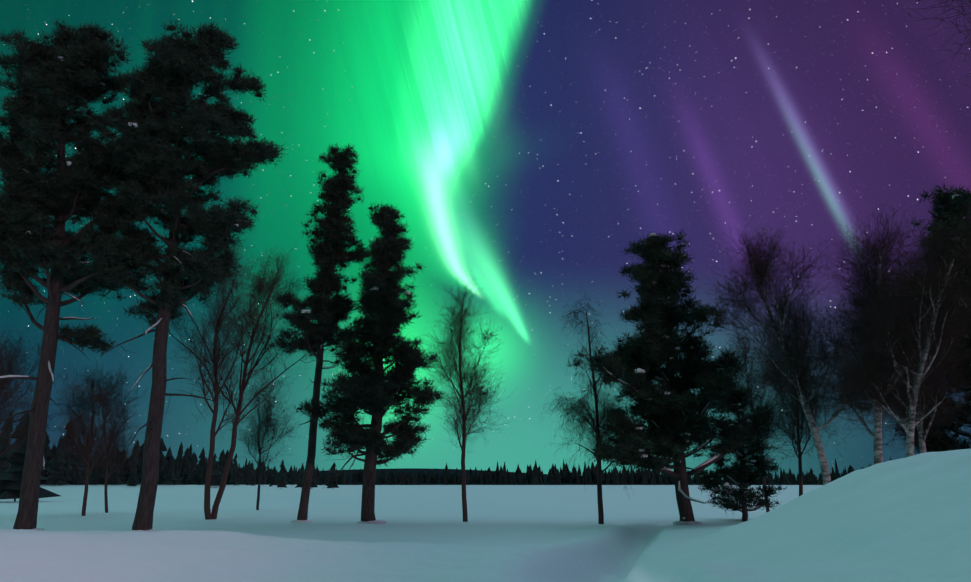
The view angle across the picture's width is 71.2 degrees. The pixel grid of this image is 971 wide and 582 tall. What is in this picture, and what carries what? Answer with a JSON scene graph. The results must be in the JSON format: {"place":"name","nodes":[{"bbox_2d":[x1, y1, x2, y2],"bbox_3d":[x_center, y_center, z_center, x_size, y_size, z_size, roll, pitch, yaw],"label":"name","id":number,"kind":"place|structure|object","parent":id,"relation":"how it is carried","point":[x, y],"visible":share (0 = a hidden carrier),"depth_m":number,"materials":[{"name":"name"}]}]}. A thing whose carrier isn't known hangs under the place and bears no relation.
{"place":"outdoors","nodes":[
{"label":"outdoors","id":0,"kind":"place"},
{"bbox_2d":[0,449,970,581],"bbox_3d":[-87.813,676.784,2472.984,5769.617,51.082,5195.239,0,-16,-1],"label":"snow ground","id":1,"kind":"structure","parent":0,"point":[907,519],"depth_m":6.46,"materials":[{"name":"white snow"}]},
{"bbox_2d":[0,318,58,467],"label":"birch tree","id":2,"kind":"object","parent":1,"relation":"on","point":[9,371],"visible":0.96,"depth_m":26.99,"materials":[{"name":"brown plant"}]},
{"bbox_2d":[0,412,60,501],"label":"young forest trees","id":3,"kind":"object","parent":1,"relation":"on","point":[10,478],"visible":0.54,"depth_m":48.92,"materials":[{"name":"plant"}]},
{"bbox_2d":[0,17,171,530],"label":"pine tree","id":4,"kind":"object","parent":1,"relation":"on","point":[68,59],"visible":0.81,"depth_m":19.56,"materials":[{"name":"green plant"}]},
{"bbox_2d":[45,360,148,515],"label":"birch tree","id":5,"kind":"object","parent":1,"relation":"on","point":[81,427],"visible":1,"depth_m":29.00,"materials":[{"name":"brown plant"}]},
{"bbox_2d":[61,365,143,512],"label":"birch tree","id":6,"kind":"object","parent":1,"relation":"on","point":[107,475],"visible":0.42,"depth_m":31.50,"materials":[{"name":"brown plant"}]},
{"bbox_2d":[0,419,328,486],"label":"forest trees","id":7,"kind":"object","parent":1,"relation":"on","point":[186,469],"visible":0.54,"depth_m":170.69,"materials":[{"name":"plant"}]},
{"bbox_2d":[72,16,284,531],"bbox_3d":[-9.160,-0.868,19.514,5.836,15.438,5.088,0,-16,-1],"label":"pine tree","id":8,"kind":"object","parent":1,"relation":"on","point":[173,73],"visible":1,"depth_m":19.29,"materials":[{"name":"green plant"}]},
{"bbox_2d":[131,234,331,519],"bbox_3d":[-9.979,3.242,27.201,6.145,11.830,7.733,-13,-20,38],"label":"birch tree","id":9,"kind":"object","parent":1,"relation":"on","point":[262,288],"visible":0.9,"depth_m":26.57,"materials":[{"name":"brown plant"}]},
{"bbox_2d":[231,379,300,509],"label":"birch tree","id":10,"kind":"object","parent":1,"relation":"on","point":[258,433],"visible":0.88,"depth_m":34.76,"materials":[{"name":"brown plant"}]},
{"bbox_2d":[274,460,338,488],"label":"forest trees","id":11,"kind":"object","parent":1,"relation":"on","point":[282,482],"visible":0.75,"depth_m":161.09,"materials":[{"name":"plant"}]},
{"bbox_2d":[263,143,367,522],"bbox_3d":[-6.269,1.206,25.212,3.660,14.626,4.037,0,-16,-1],"label":"pine tree","id":12,"kind":"object","parent":1,"relation":"on","point":[326,312],"visible":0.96,"depth_m":25.39,"materials":[{"name":"green plant"}]},
{"bbox_2d":[291,201,444,523],"bbox_3d":[-3.906,2.325,22.803,4.974,11.151,4.471,0,-16,-1],"label":"pine tree","id":13,"kind":"object","parent":1,"relation":"on","point":[374,390],"visible":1,"depth_m":22.40,"materials":[{"name":"green plant"}]},
{"bbox_2d":[417,270,511,521],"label":"birch tree","id":14,"kind":"object","parent":1,"relation":"on","point":[462,402],"visible":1,"depth_m":24.74,"materials":[{"name":"brown plant"}]},
{"bbox_2d":[42,457,891,484],"bbox_3d":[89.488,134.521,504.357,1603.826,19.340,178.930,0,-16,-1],"label":"forest trees","id":15,"kind":"object","parent":1,"relation":"on","point":[530,476],"depth_m":512.55,"materials":[{"name":"plant"}]},
{"bbox_2d":[535,290,639,523],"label":"birch tree","id":16,"kind":"object","parent":1,"relation":"on","point":[597,420],"visible":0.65,"depth_m":23.52,"materials":[{"name":"brown plant"}]},
{"bbox_2d":[568,229,781,524],"bbox_3d":[5.641,2.578,21.012,6.523,9.461,5.943,0,-16,-1],"label":"pine tree","id":17,"kind":"object","parent":1,"relation":"on","point":[676,427],"visible":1,"depth_m":20.10,"materials":[{"name":"green plant"}]},
{"bbox_2d":[692,386,786,522],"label":"pine tree","id":18,"kind":"object","parent":1,"relation":"on","point":[746,474],"visible":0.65,"depth_m":23.07,"materials":[{"name":"green plant"}]},
{"bbox_2d":[708,325,788,512],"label":"birch tree","id":19,"kind":"object","parent":1,"relation":"on","point":[745,371],"visible":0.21,"depth_m":25.79,"materials":[{"name":"brown plant"}]},
{"bbox_2d":[736,284,856,495],"bbox_3d":[10.102,3.542,21.425,3.872,7.803,4.318,0,-16,-1],"label":"birch tree","id":20,"kind":"object","parent":1,"relation":"on","point":[793,429],"visible":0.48,"depth_m":21.75,"materials":[{"name":"brown plant"}]},
{"bbox_2d":[696,215,918,484],"bbox_3d":[8.119,1.743,17.148,3.681,8.421,5.340,10,-19,-32],"label":"birch tree","id":21,"kind":"object","parent":1,"relation":"on","point":[755,260],"visible":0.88,"depth_m":17.47,"materials":[{"name":"brown plant"}]},
{"bbox_2d":[781,195,963,464],"bbox_3d":[9.396,1.702,16.238,3.844,7.787,3.649,0,-16,-1],"label":"birch tree","id":22,"kind":"object","parent":1,"relation":"on","point":[867,276],"visible":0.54,"depth_m":16.18,"materials":[{"name":"brown plant"}]},
{"bbox_2d":[814,188,970,457],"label":"birch tree","id":23,"kind":"object","parent":1,"relation":"on","point":[926,312],"visible":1,"depth_m":14.43,"materials":[{"name":"brown plant"}]},
{"bbox_2d":[825,227,970,458],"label":"birch tree","id":24,"kind":"object","parent":1,"relation":"on","point":[922,436],"visible":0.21,"depth_m":16.38,"materials":[{"name":"brown plant"}]},
{"bbox_2d":[854,182,970,453],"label":"pine tree","id":25,"kind":"object","parent":1,"relation":"on","point":[944,201],"visible":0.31,"depth_m":18.41,"materials":[{"name":"green plant"}]},
{"bbox_2d":[905,0,970,87],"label":"birch tree","id":26,"kind":"object","parent":1,"relation":"on","point":[939,3],"visible":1,"depth_m":6.73,"materials":[{"name":"brown plant"}]},
{"bbox_2d":[0,0,970,479],"label":"sky","id":27,"kind":"structure","parent":0,"point":[520,145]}
]}

